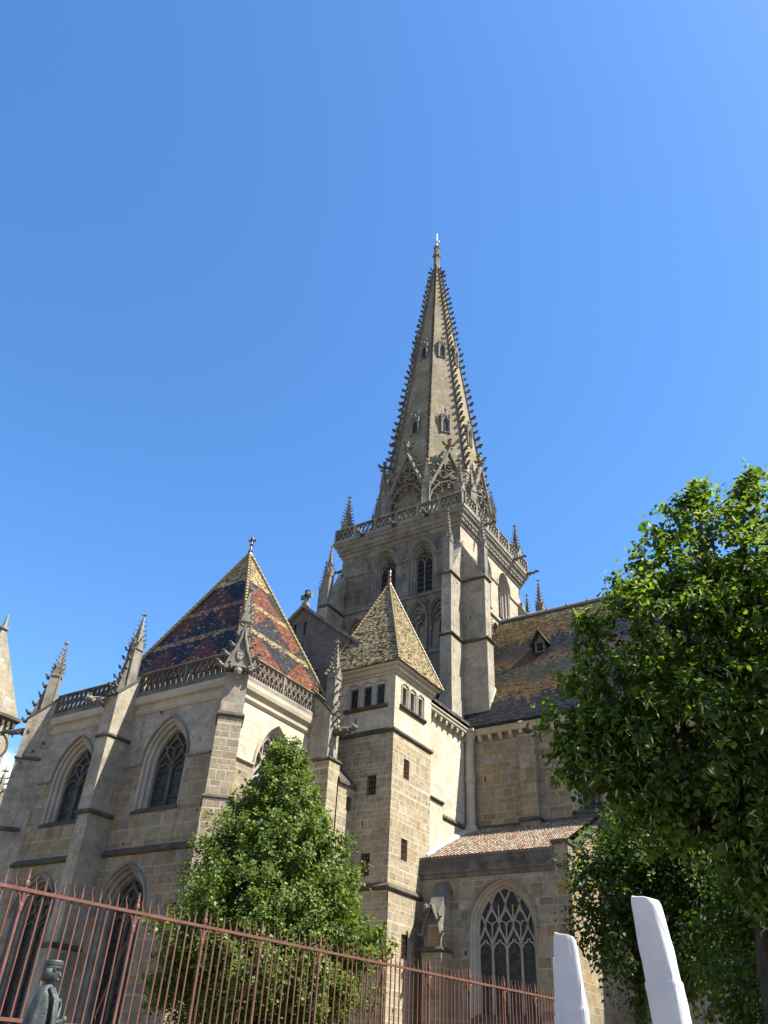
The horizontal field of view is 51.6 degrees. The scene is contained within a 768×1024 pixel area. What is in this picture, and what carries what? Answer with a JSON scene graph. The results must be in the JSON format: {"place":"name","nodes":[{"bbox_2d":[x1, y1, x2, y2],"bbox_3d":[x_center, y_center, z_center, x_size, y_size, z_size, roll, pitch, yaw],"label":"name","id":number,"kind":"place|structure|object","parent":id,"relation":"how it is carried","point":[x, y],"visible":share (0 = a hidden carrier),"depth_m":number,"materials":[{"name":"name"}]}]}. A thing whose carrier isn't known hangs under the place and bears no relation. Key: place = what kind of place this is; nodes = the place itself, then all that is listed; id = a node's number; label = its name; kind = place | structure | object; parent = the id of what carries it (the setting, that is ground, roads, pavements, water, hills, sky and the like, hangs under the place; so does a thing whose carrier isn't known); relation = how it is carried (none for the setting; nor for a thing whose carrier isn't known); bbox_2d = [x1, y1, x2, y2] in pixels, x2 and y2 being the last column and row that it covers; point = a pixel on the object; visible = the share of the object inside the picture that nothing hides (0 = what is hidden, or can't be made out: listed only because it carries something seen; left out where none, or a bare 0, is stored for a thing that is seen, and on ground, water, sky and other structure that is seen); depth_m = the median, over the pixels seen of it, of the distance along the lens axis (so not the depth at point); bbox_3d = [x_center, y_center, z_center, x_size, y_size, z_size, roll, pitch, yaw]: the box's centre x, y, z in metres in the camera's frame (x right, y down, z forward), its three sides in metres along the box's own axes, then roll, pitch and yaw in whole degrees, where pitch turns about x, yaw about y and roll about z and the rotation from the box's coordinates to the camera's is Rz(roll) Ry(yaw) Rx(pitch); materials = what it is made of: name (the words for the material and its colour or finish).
{"place":"outdoors","nodes":[
{"label":"outdoors","id":0,"kind":"place"},
{"bbox_2d":[0,868,553,1023],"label":"iron fence","id":1,"kind":"object","parent":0,"point":[134,920],"visible":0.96,"depth_m":13.48,"materials":[{"name":"brown metal"}]},
{"bbox_2d":[0,234,767,1023],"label":"cathedral","id":2,"kind":"structure","parent":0,"point":[400,680],"depth_m":40.21,"materials":[{"name":"stone"}]},
{"bbox_2d":[0,871,54,1023],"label":"chapel window","id":3,"kind":"structure","parent":2,"relation":"in","point":[42,879],"depth_m":35.97,"materials":[{"name":"glass"}]},
{"bbox_2d":[36,735,93,827],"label":"chapel window","id":4,"kind":"structure","parent":2,"relation":"in","point":[67,786],"depth_m":40.04,"materials":[{"name":"stone"}]},
{"bbox_2d":[73,862,146,1023],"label":"chapel window","id":5,"kind":"structure","parent":2,"relation":"in","point":[129,880],"depth_m":33.22,"materials":[{"name":"glass"}]},
{"bbox_2d":[122,714,211,814],"bbox_3d":[-9.869,11.566,36.679,5.550,4.469,0.750,-18,-41,27],"label":"chapel window","id":6,"kind":"structure","parent":2,"relation":"in","point":[159,784],"depth_m":36.98,"materials":[{"name":"stone"}]},
{"bbox_2d":[236,724,288,859],"bbox_3d":[-5.470,12.642,36.718,0.530,5.874,5.050,-18,-41,27],"label":"chapel window","id":7,"kind":"structure","parent":2,"relation":"in","point":[272,732],"depth_m":37.32,"materials":[{"name":"stone"}]},
{"bbox_2d":[346,549,401,606],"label":"belfry window","id":8,"kind":"structure","parent":2,"relation":"in","point":[381,567],"depth_m":60.54,"materials":[{"name":"stone"}]},
{"bbox_2d":[403,538,442,596],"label":"belfry window","id":9,"kind":"structure","parent":2,"relation":"in","point":[421,558],"depth_m":58.76,"materials":[{"name":"stone"}]},
{"bbox_2d":[470,554,494,608],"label":"belfry window","id":10,"kind":"structure","parent":2,"relation":"in","point":[489,566],"depth_m":60.48,"materials":[{"name":"stone"}]},
{"bbox_2d":[466,876,541,1023],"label":"aisle window","id":11,"kind":"structure","parent":2,"relation":"in","point":[503,923],"depth_m":35.34,"materials":[{"name":"glass"}]},
{"bbox_2d":[494,571,518,619],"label":"belfry window","id":12,"kind":"structure","parent":2,"relation":"in","point":[504,592],"depth_m":62.67,"materials":[{"name":"stone"}]},
{"bbox_2d":[567,748,607,815],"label":"nave window","id":13,"kind":"structure","parent":2,"relation":"in","point":[591,808],"depth_m":42.65,"materials":[{"name":"stone"}]},
{"bbox_2d":[673,719,702,768],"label":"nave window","id":14,"kind":"structure","parent":2,"relation":"in","point":[690,724],"depth_m":41.64,"materials":[{"name":"stone"}]},
{"bbox_2d":[0,0,767,787],"label":"sky","id":15,"kind":"structure","parent":0,"point":[221,221],"materials":[{"name":"blue"}]},
{"label":"ground","id":16,"kind":"structure","parent":0,"visible":0},
{"bbox_2d":[0,612,21,764],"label":"stone turret","id":17,"kind":"object","parent":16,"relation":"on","point":[9,719],"visible":0.93,"depth_m":55.96,"materials":[{"name":"beige stone"}]},
{"bbox_2d":[22,959,66,1023],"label":"statue","id":18,"kind":"object","parent":16,"relation":"on","point":[45,1006],"visible":1,"depth_m":10.11,"materials":[{"name":"grey stone"}]},
{"bbox_2d":[136,734,398,1023],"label":"cone tree","id":19,"kind":"object","parent":16,"relation":"on","point":[319,905],"visible":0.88,"depth_m":18.14,"materials":[{"name":"green plant"}]},
{"bbox_2d":[553,957,558,1023],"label":"parasol","id":20,"kind":"object","parent":16,"relation":"on","point":[556,1016],"visible":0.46,"depth_m":9.23,"materials":[{"name":"white fabric"}]},
{"bbox_2d":[554,932,589,1023],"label":"parasol","id":21,"kind":"object","parent":16,"relation":"on","point":[573,1005],"visible":1,"depth_m":8.59,"materials":[{"name":"white fabric"}]},
{"bbox_2d":[525,458,767,1023],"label":"linden tree","id":22,"kind":"object","parent":16,"relation":"on","point":[717,679],"visible":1,"depth_m":12.15,"materials":[{"name":"green plant"}]},
{"bbox_2d":[547,799,761,1023],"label":"street tree","id":23,"kind":"object","parent":16,"relation":"on","point":[632,869],"visible":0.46,"depth_m":16.24,"materials":[{"name":"green plant"}]},
{"bbox_2d":[631,896,691,1023],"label":"parasol","id":24,"kind":"object","parent":16,"relation":"on","point":[666,995],"visible":1,"depth_m":7.04,"materials":[{"name":"white fabric"}]},
{"bbox_2d":[678,848,765,1023],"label":"shade tree","id":25,"kind":"object","parent":16,"relation":"on","point":[747,1011],"visible":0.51,"depth_m":12.79,"materials":[{"name":"green plant"}]}
]}

